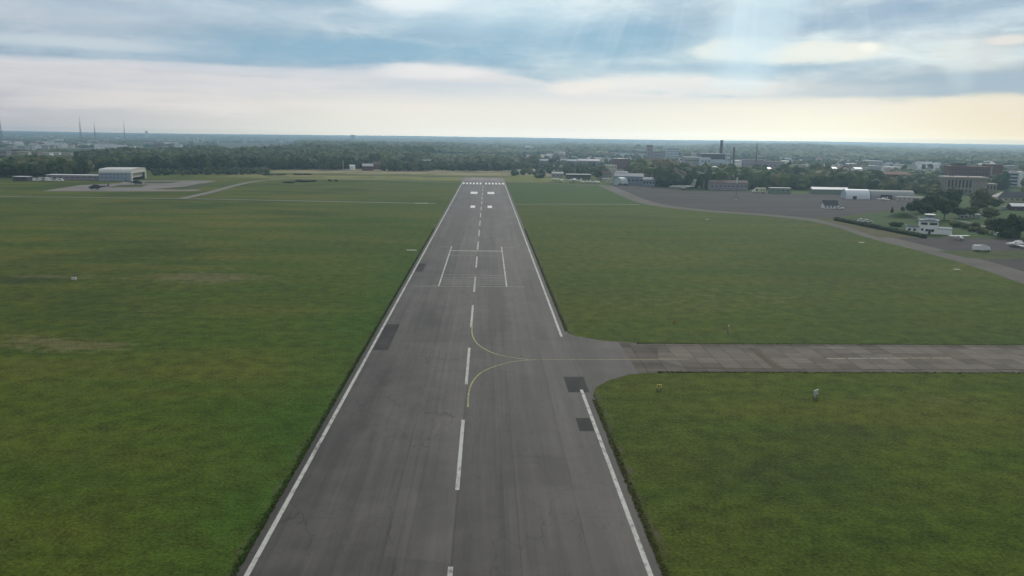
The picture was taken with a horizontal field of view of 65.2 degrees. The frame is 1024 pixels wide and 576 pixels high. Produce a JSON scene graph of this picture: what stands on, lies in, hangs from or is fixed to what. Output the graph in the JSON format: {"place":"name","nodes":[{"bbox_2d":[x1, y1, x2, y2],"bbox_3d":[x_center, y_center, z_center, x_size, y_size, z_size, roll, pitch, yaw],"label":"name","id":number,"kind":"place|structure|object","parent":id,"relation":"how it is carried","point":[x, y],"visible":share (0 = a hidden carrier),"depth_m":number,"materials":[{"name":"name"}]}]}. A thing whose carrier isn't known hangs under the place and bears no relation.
{"place":"outdoors","nodes":[
{"label":"outdoors","id":0,"kind":"place"},
{"bbox_2d":[0,196,435,203],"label":"track","id":1,"kind":"structure","parent":0,"point":[221,199],"depth_m":558.42,"materials":[{"name":"asphalt"}]},
{"bbox_2d":[181,179,277,197],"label":"track","id":2,"kind":"structure","parent":0,"point":[213,191],"depth_m":657.95,"materials":[{"name":"asphalt"}]},
{"bbox_2d":[0,131,1023,575],"bbox_3d":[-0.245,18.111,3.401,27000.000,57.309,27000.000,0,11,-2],"label":"ground","id":3,"kind":"structure","parent":0,"point":[174,367],"depth_m":156.60,"materials":[{"name":"green plant"}]},
{"bbox_2d":[0,150,10,156],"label":"town block","id":4,"kind":"structure","parent":3,"relation":"on","point":[7,153],"depth_m":1279.82,"materials":[{"name":"stone"}]},
{"bbox_2d":[0,160,14,177],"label":"broadleaf tree","id":5,"kind":"object","parent":3,"relation":"on","point":[5,168],"visible":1,"depth_m":782.34,"materials":[{"name":"green plant"}]},
{"bbox_2d":[12,176,31,180],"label":"shed","id":6,"kind":"structure","parent":3,"relation":"on","point":[22,178],"depth_m":733.49,"materials":[{"name":"grey metal"}]},
{"bbox_2d":[17,163,29,175],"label":"broadleaf tree","id":7,"kind":"object","parent":3,"relation":"on","point":[23,167],"visible":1,"depth_m":792.03,"materials":[{"name":"green plant"}]},
{"bbox_2d":[28,142,41,149],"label":"town house","id":8,"kind":"structure","parent":3,"relation":"on","point":[35,146],"depth_m":2028.17,"materials":[{"name":"grey brick"}]},
{"bbox_2d":[30,164,42,176],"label":"broadleaf tree","id":9,"kind":"object","parent":3,"relation":"on","point":[36,168],"visible":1,"depth_m":796.13,"materials":[{"name":"green plant"}]},
{"bbox_2d":[48,161,58,173],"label":"broadleaf tree","id":10,"kind":"object","parent":3,"relation":"on","point":[53,168],"visible":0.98,"depth_m":809.38,"materials":[{"name":"green plant"}]},
{"bbox_2d":[56,158,70,173],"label":"broadleaf tree","id":11,"kind":"object","parent":3,"relation":"on","point":[61,162],"visible":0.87,"depth_m":822.51,"materials":[{"name":"green plant"}]},
{"bbox_2d":[59,162,71,173],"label":"broadleaf tree","id":12,"kind":"object","parent":3,"relation":"on","point":[65,168],"visible":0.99,"depth_m":824.00,"materials":[{"name":"green plant"}]},
{"bbox_2d":[46,174,98,180],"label":"annex","id":13,"kind":"object","parent":3,"relation":"on","point":[77,177],"visible":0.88,"depth_m":757.38,"materials":[{"name":"grey metal"}]},
{"bbox_2d":[69,161,77,170],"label":"broadleaf tree","id":14,"kind":"object","parent":3,"relation":"on","point":[73,166],"visible":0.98,"depth_m":830.01,"materials":[{"name":"green plant"}]},
{"bbox_2d":[74,163,82,173],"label":"broadleaf tree","id":15,"kind":"object","parent":3,"relation":"on","point":[79,169],"visible":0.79,"depth_m":843.33,"materials":[{"name":"green plant"}]},
{"bbox_2d":[72,155,87,171],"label":"broadleaf tree","id":16,"kind":"object","parent":3,"relation":"on","point":[82,161],"visible":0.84,"depth_m":851.15,"materials":[{"name":"green plant"}]},
{"bbox_2d":[94,141,115,148],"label":"town house","id":17,"kind":"structure","parent":3,"relation":"on","point":[100,146],"depth_m":2241.05,"materials":[{"name":"white brick"}]},
{"bbox_2d":[106,159,117,166],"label":"broadleaf tree","id":18,"kind":"object","parent":3,"relation":"on","point":[110,163],"visible":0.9,"depth_m":928.90,"materials":[{"name":"green plant"}]},
{"bbox_2d":[98,167,145,180],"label":"hangar","id":19,"kind":"structure","parent":3,"relation":"on","point":[118,173],"depth_m":754.20,"materials":[{"name":"white metal"}]},
{"bbox_2d":[46,180,216,190],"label":"apron","id":20,"kind":"object","parent":3,"relation":"on","point":[155,186],"visible":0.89,"depth_m":672.07,"materials":[{"name":"concrete"}]},
{"bbox_2d":[86,183,108,189],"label":"helicopter","id":21,"kind":"object","parent":20,"relation":"on","point":[95,186],"visible":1,"depth_m":636.45,"materials":[{"name":"black metal"}]},
{"bbox_2d":[111,184,148,186],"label":"grass island","id":22,"kind":"structure","parent":20,"relation":"on","point":[129,185],"depth_m":681.56,"materials":[{"name":"plant"}]},
{"bbox_2d":[144,181,181,182],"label":"grass island","id":23,"kind":"structure","parent":20,"relation":"on","point":[161,181],"depth_m":752.64,"materials":[{"name":"plant"}]},
{"bbox_2d":[159,183,208,189],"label":"grass island","id":24,"kind":"structure","parent":20,"relation":"on","point":[195,186],"depth_m":676.03,"materials":[{"name":"plant"}]},
{"bbox_2d":[131,156,143,166],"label":"broadleaf tree","id":25,"kind":"object","parent":3,"relation":"on","point":[137,161],"visible":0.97,"depth_m":961.31,"materials":[{"name":"green plant"}]},
{"bbox_2d":[145,157,158,166],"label":"broadleaf tree","id":26,"kind":"object","parent":3,"relation":"on","point":[151,161],"visible":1,"depth_m":978.25,"materials":[{"name":"green plant"}]},
{"bbox_2d":[167,157,176,166],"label":"broadleaf tree","id":27,"kind":"object","parent":3,"relation":"on","point":[172,161],"visible":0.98,"depth_m":988.91,"materials":[{"name":"green plant"}]},
{"bbox_2d":[178,154,192,169],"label":"broadleaf tree","id":28,"kind":"object","parent":3,"relation":"on","point":[184,159],"visible":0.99,"depth_m":1000.51,"materials":[{"name":"green plant"}]},
{"bbox_2d":[194,155,205,166],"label":"broadleaf tree","id":29,"kind":"object","parent":3,"relation":"on","point":[200,161],"visible":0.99,"depth_m":995.02,"materials":[{"name":"green plant"}]},
{"bbox_2d":[216,157,226,166],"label":"broadleaf tree","id":30,"kind":"object","parent":3,"relation":"on","point":[219,161],"visible":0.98,"depth_m":1009.10,"materials":[{"name":"green plant"}]},
{"bbox_2d":[250,156,257,166],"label":"broadleaf tree","id":31,"kind":"object","parent":3,"relation":"on","point":[253,161],"visible":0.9,"depth_m":1083.30,"materials":[{"name":"green plant"}]},
{"bbox_2d":[256,157,265,165],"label":"broadleaf tree","id":32,"kind":"object","parent":3,"relation":"on","point":[261,161],"visible":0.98,"depth_m":1074.83,"materials":[{"name":"green plant"}]},
{"bbox_2d":[295,155,304,169],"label":"broadleaf tree","id":33,"kind":"object","parent":3,"relation":"on","point":[300,161],"visible":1,"depth_m":1048.85,"materials":[{"name":"green plant"}]},
{"bbox_2d":[302,158,312,167],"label":"broadleaf tree","id":34,"kind":"object","parent":3,"relation":"on","point":[307,163],"visible":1,"depth_m":1052.77,"materials":[{"name":"green plant"}]},
{"bbox_2d":[318,155,330,169],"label":"broadleaf tree","id":35,"kind":"object","parent":3,"relation":"on","point":[324,163],"visible":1,"depth_m":1052.22,"materials":[{"name":"green plant"}]},
{"bbox_2d":[338,156,347,169],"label":"broadleaf tree","id":36,"kind":"object","parent":3,"relation":"on","point":[343,160],"visible":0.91,"depth_m":1069.32,"materials":[{"name":"green plant"}]},
{"bbox_2d":[362,164,372,170],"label":"farmstead","id":37,"kind":"structure","parent":3,"relation":"on","point":[367,167],"depth_m":1054.14,"materials":[{"name":"white brick"}]},
{"bbox_2d":[372,162,381,168],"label":"farmstead","id":38,"kind":"structure","parent":3,"relation":"on","point":[376,165],"depth_m":1092.50,"materials":[{"name":"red brick"}]},
{"bbox_2d":[0,143,1023,193],"bbox_3d":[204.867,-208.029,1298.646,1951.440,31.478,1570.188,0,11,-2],"label":"woodland","id":39,"kind":"object","parent":3,"relation":"on","point":[668,172],"visible":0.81,"depth_m":971.29,"materials":[{"name":"green plant"}]},
{"bbox_2d":[0,132,1023,175],"bbox_3d":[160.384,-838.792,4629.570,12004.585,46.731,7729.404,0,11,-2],"label":"woodland","id":40,"kind":"object","parent":3,"relation":"on","point":[459,148],"visible":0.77,"depth_m":2732.04,"materials":[{"name":"green plant"}]},
{"bbox_2d":[551,172,563,177],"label":"white roof hall","id":41,"kind":"structure","parent":3,"relation":"on","point":[557,174],"depth_m":933.59,"materials":[{"name":"metal"}]},
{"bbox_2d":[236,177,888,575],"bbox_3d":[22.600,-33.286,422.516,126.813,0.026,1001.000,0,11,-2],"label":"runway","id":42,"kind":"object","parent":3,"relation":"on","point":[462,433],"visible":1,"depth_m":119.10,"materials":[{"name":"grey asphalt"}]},
{"bbox_2d":[540,159,599,163],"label":"long warehouse","id":43,"kind":"structure","parent":3,"relation":"on","point":[574,161],"depth_m":1421.52,"materials":[{"name":"white stone"}]},
{"bbox_2d":[566,174,590,178],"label":"white roof hall","id":44,"kind":"structure","parent":3,"relation":"on","point":[577,176],"depth_m":902.96,"materials":[{"name":"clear metal"}]},
{"bbox_2d":[577,159,598,164],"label":"long warehouse","id":45,"kind":"structure","parent":3,"relation":"on","point":[584,161],"depth_m":1327.41,"materials":[{"name":"white metal"}]},
{"bbox_2d":[604,165,616,172],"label":"pale block","id":46,"kind":"structure","parent":3,"relation":"on","point":[612,168],"depth_m":1086.07,"materials":[{"name":"concrete"}]},
{"bbox_2d":[611,158,629,168],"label":"brick block","id":47,"kind":"structure","parent":3,"relation":"on","point":[621,163],"depth_m":1244.86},
{"bbox_2d":[646,145,652,158],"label":"tower block","id":48,"kind":"structure","parent":3,"relation":"on","point":[649,151],"depth_m":1604.54,"materials":[{"name":"stone"}]},
{"bbox_2d":[652,151,664,159],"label":"tower block","id":49,"kind":"structure","parent":3,"relation":"on","point":[658,154],"depth_m":1586.26,"materials":[{"name":"grey concrete"}]},
{"bbox_2d":[665,148,678,158],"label":"tower block","id":50,"kind":"structure","parent":3,"relation":"on","point":[670,153],"depth_m":1598.12,"materials":[{"name":"concrete"}]},
{"bbox_2d":[682,157,701,165],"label":"factory hall","id":51,"kind":"structure","parent":3,"relation":"on","point":[693,160],"depth_m":1210.55,"materials":[{"name":"concrete"}]},
{"bbox_2d":[698,158,710,165],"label":"factory hall","id":52,"kind":"structure","parent":3,"relation":"on","point":[702,161],"depth_m":1191.81,"materials":[{"name":"grey concrete"}]},
{"bbox_2d":[699,152,724,166],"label":"factory hall","id":53,"kind":"structure","parent":3,"relation":"on","point":[717,159],"depth_m":1206.07,"materials":[{"name":"grey metal"}]},
{"bbox_2d":[707,180,747,190],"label":"brick wall building","id":54,"kind":"structure","parent":3,"relation":"on","point":[741,185],"depth_m":736.39,"materials":[{"name":"brown brick"}]},
{"bbox_2d":[738,159,769,166],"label":"factory hall","id":55,"kind":"structure","parent":3,"relation":"on","point":[746,162],"depth_m":1299.11,"materials":[{"name":"grey concrete"}]},
{"bbox_2d":[610,185,911,218],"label":"apron","id":56,"kind":"object","parent":3,"relation":"on","point":[803,205],"visible":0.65,"depth_m":602.12,"materials":[{"name":"grey asphalt"}]},
{"bbox_2d":[614,177,627,184],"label":"pale arch shelter","id":57,"kind":"object","parent":56,"relation":"on","point":[621,180],"visible":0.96,"depth_m":798.03,"materials":[{"name":"white fabric"}]},
{"bbox_2d":[613,173,643,184],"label":"blue shed","id":58,"kind":"structure","parent":56,"relation":"on","point":[634,178],"depth_m":805.06,"materials":[{"name":"metal"}]},
{"bbox_2d":[643,177,654,185],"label":"blue shed","id":59,"kind":"structure","parent":56,"relation":"on","point":[648,181],"depth_m":785.14,"materials":[{"name":"metal"}]},
{"bbox_2d":[669,180,696,189],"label":"jet aircraft","id":60,"kind":"object","parent":56,"relation":"on","point":[693,183],"visible":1,"depth_m":735.30,"materials":[{"name":"metal"}]},
{"bbox_2d":[752,188,765,192],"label":"camper truck","id":61,"kind":"object","parent":56,"relation":"on","point":[762,190],"visible":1,"depth_m":704.76,"materials":[{"name":"white paint"}]},
{"bbox_2d":[768,187,790,193],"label":"green hut","id":62,"kind":"object","parent":56,"relation":"on","point":[779,190],"visible":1,"depth_m":699.09,"materials":[{"name":"metal"}]},
{"bbox_2d":[821,200,838,208],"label":"black roof cabin","id":63,"kind":"object","parent":56,"relation":"on","point":[829,204],"visible":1,"depth_m":550.46,"materials":[{"name":"stone"}]},
{"bbox_2d":[841,189,869,198],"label":"white arch tent","id":64,"kind":"object","parent":56,"relation":"on","point":[855,193],"visible":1,"depth_m":646.00,"materials":[{"name":"fabric"}]},
{"bbox_2d":[869,190,914,198],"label":"grey arch hangar","id":65,"kind":"structure","parent":56,"relation":"on","point":[880,194],"depth_m":652.11,"materials":[{"name":"metal"}]},
{"bbox_2d":[895,196,922,200],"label":"white hut","id":66,"kind":"object","parent":56,"relation":"on","point":[898,198],"visible":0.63,"depth_m":635.58,"materials":[{"name":"metal"}]},
{"bbox_2d":[761,161,784,168],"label":"factory hall","id":67,"kind":"structure","parent":3,"relation":"on","point":[772,164],"depth_m":1274.95,"materials":[{"name":"grey concrete"}]},
{"bbox_2d":[620,343,1023,372],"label":"taxiway","id":68,"kind":"structure","parent":3,"relation":"on","point":[650,362],"depth_m":163.42,"materials":[{"name":"asphalt"}]},
{"bbox_2d":[658,346,1023,368],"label":"taxiway slab band","id":69,"kind":"object","parent":68,"relation":"on","point":[898,357],"visible":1,"depth_m":170.10,"materials":[{"name":"concrete"}]},
{"bbox_2d":[809,187,847,193],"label":"long shelter","id":70,"kind":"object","parent":3,"relation":"on","point":[825,190],"visible":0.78,"depth_m":702.12,"materials":[{"name":"metal"}]},
{"bbox_2d":[862,160,882,167],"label":"town hall","id":71,"kind":"structure","parent":3,"relation":"on","point":[878,163],"depth_m":1464.33,"materials":[{"name":"white concrete"}]},
{"bbox_2d":[883,171,909,177],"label":"red hall","id":72,"kind":"structure","parent":3,"relation":"on","point":[890,173],"depth_m":818.38,"materials":[{"name":"brick"}]},
{"bbox_2d":[926,188,938,195],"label":"broadleaf tree","id":73,"kind":"object","parent":3,"relation":"on","point":[930,190],"visible":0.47,"depth_m":644.62,"materials":[{"name":"green plant"}]},
{"bbox_2d":[896,237,1023,271],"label":"apron","id":74,"kind":"object","parent":3,"relation":"on","point":[951,243],"visible":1,"depth_m":362.67,"materials":[{"name":"asphalt"}]},
{"bbox_2d":[972,244,990,251],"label":"box truck","id":75,"kind":"object","parent":74,"relation":"on","point":[980,247],"visible":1,"depth_m":340.81,"materials":[{"name":"white metal"}]},
{"bbox_2d":[941,251,1023,258],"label":"grass verge","id":76,"kind":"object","parent":74,"relation":"on","point":[995,254],"depth_m":331.88,"materials":[{"name":"plant"}]},
{"bbox_2d":[1008,241,1023,246],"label":"light aircraft","id":77,"kind":"object","parent":74,"relation":"on","point":[1017,243],"visible":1,"depth_m":356.34,"materials":[{"name":"paint"}]},
{"bbox_2d":[937,175,996,193],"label":"stone hall","id":78,"kind":"structure","parent":3,"relation":"on","point":[967,184],"depth_m":729.99,"materials":[{"name":"beige stone"}]},
{"bbox_2d":[943,162,1023,181],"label":"brick complex","id":79,"kind":"structure","parent":3,"relation":"on","point":[963,169],"depth_m":897.38,"materials":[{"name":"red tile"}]},
{"bbox_2d":[1009,171,1023,186],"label":"office block","id":80,"kind":"structure","parent":3,"relation":"on","point":[1016,177],"depth_m":860.58,"materials":[{"name":"concrete"}]},
{"bbox_2d":[0,0,1023,144],"label":"sky","id":81,"kind":"structure","parent":0,"point":[888,71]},
{"bbox_2d":[504,175,544,181],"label":"meadow","id":82,"kind":"structure","parent":0,"point":[519,178],"depth_m":883.20,"materials":[{"name":"plant"}]},
{"bbox_2d":[517,182,608,185],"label":"track","id":83,"kind":"structure","parent":0,"point":[556,183],"depth_m":811.68,"materials":[{"name":"asphalt"}]},
{"bbox_2d":[599,171,611,179],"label":"farm house","id":84,"kind":"structure","parent":0,"point":[606,174],"depth_m":901.12,"materials":[{"name":"grey tile"}]},
{"bbox_2d":[723,153,730,163],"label":"factory hall","id":85,"kind":"structure","parent":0,"point":[727,158],"depth_m":1212.13,"materials":[{"name":"concrete"}]},
{"bbox_2d":[600,186,1023,283],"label":"road","id":86,"kind":"structure","parent":0,"point":[1016,275],"depth_m":364.05,"materials":[{"name":"asphalt"}]},
{"bbox_2d":[821,220,918,237],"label":"grass verge","id":87,"kind":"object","parent":86,"relation":"on","point":[878,233],"depth_m":411.71,"materials":[{"name":"plant"}]},
{"bbox_2d":[834,217,926,237],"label":"hedge","id":88,"kind":"object","parent":87,"relation":"on","point":[894,230],"visible":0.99,"depth_m":419.97,"materials":[{"name":"green plant"}]},
{"bbox_2d":[845,203,1023,237],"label":"grass lawn","id":89,"kind":"structure","parent":0,"point":[878,219],"depth_m":478.09,"materials":[{"name":"plant"}]},
{"bbox_2d":[888,221,903,226],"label":"bush","id":90,"kind":"object","parent":89,"relation":"on","point":[897,224],"visible":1,"depth_m":437.10,"materials":[{"name":"green plant"}]},
{"bbox_2d":[883,212,918,218],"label":"grass mound","id":91,"kind":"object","parent":89,"relation":"on","point":[903,215],"depth_m":487.88,"materials":[{"name":"plant"}]},
{"bbox_2d":[905,202,915,213],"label":"broadleaf tree","id":92,"kind":"object","parent":89,"relation":"on","point":[909,207],"visible":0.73,"depth_m":511.97,"materials":[{"name":"green plant"}]},
{"bbox_2d":[911,192,940,216],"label":"broadleaf tree","id":93,"kind":"object","parent":89,"relation":"on","point":[927,204],"visible":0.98,"depth_m":474.00,"materials":[{"name":"green plant"}]},
{"bbox_2d":[906,211,951,234],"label":"control tower","id":94,"kind":"structure","parent":89,"relation":"on","point":[928,223],"depth_m":403.89,"materials":[{"name":"white concrete"}]},
{"bbox_2d":[933,190,945,197],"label":"broadleaf tree","id":95,"kind":"object","parent":89,"relation":"on","point":[940,193],"visible":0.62,"depth_m":576.73,"materials":[{"name":"green plant"}]},
{"bbox_2d":[936,197,960,218],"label":"broadleaf tree","id":96,"kind":"object","parent":89,"relation":"on","point":[946,206],"visible":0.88,"depth_m":479.82,"materials":[{"name":"green plant"}]},
{"bbox_2d":[944,188,963,202],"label":"broadleaf tree","id":97,"kind":"object","parent":89,"relation":"on","point":[953,194],"visible":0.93,"depth_m":550.72,"materials":[{"name":"green plant"}]},
{"bbox_2d":[952,207,971,214],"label":"broadleaf tree","id":98,"kind":"object","parent":89,"relation":"on","point":[960,211],"visible":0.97,"depth_m":487.82,"materials":[{"name":"green plant"}]},
{"bbox_2d":[964,205,977,217],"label":"broadleaf tree","id":99,"kind":"object","parent":89,"relation":"on","point":[974,208],"visible":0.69,"depth_m":494.60,"materials":[{"name":"green plant"}]},
{"bbox_2d":[969,188,993,212],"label":"broadleaf tree","id":100,"kind":"object","parent":89,"relation":"on","point":[981,198],"visible":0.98,"depth_m":527.69,"materials":[{"name":"green plant"}]},
{"bbox_2d":[981,207,1000,218],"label":"broadleaf tree","id":101,"kind":"object","parent":89,"relation":"on","point":[989,213],"visible":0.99,"depth_m":474.63,"materials":[{"name":"green plant"}]},
{"bbox_2d":[984,217,997,233],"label":"broadleaf tree","id":102,"kind":"object","parent":89,"relation":"on","point":[988,227],"visible":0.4,"depth_m":408.82,"materials":[{"name":"green plant"}]},
{"bbox_2d":[991,198,1004,207],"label":"broadleaf tree","id":103,"kind":"object","parent":89,"relation":"on","point":[996,203],"visible":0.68,"depth_m":557.23,"materials":[{"name":"green plant"}]},
{"bbox_2d":[989,217,1007,236],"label":"broadleaf tree","id":104,"kind":"object","parent":89,"relation":"on","point":[997,224],"visible":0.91,"depth_m":393.79,"materials":[{"name":"green plant"}]},
{"bbox_2d":[997,213,1020,238],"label":"conifer tree","id":105,"kind":"object","parent":89,"relation":"on","point":[1011,230],"visible":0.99,"depth_m":389.78,"materials":[{"name":"green plant"}]},
{"bbox_2d":[1007,203,1023,210],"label":"white roof store","id":106,"kind":"structure","parent":89,"relation":"on","point":[1016,206],"depth_m":556.09,"materials":[{"name":"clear metal"}]},
{"bbox_2d":[1016,216,1023,232],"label":"broadleaf tree","id":107,"kind":"object","parent":89,"relation":"on","point":[1020,221],"visible":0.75,"depth_m":388.93,"materials":[{"name":"green plant"}]},
{"bbox_2d":[991,191,1023,201],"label":"dark roof house","id":108,"kind":"structure","parent":0,"point":[1007,196],"depth_m":638.74,"materials":[{"name":"stone"}]},
{"bbox_2d":[1003,165,1017,170],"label":"town hall","id":109,"kind":"structure","parent":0,"point":[1011,167],"depth_m":1104.52,"materials":[{"name":"concrete"}]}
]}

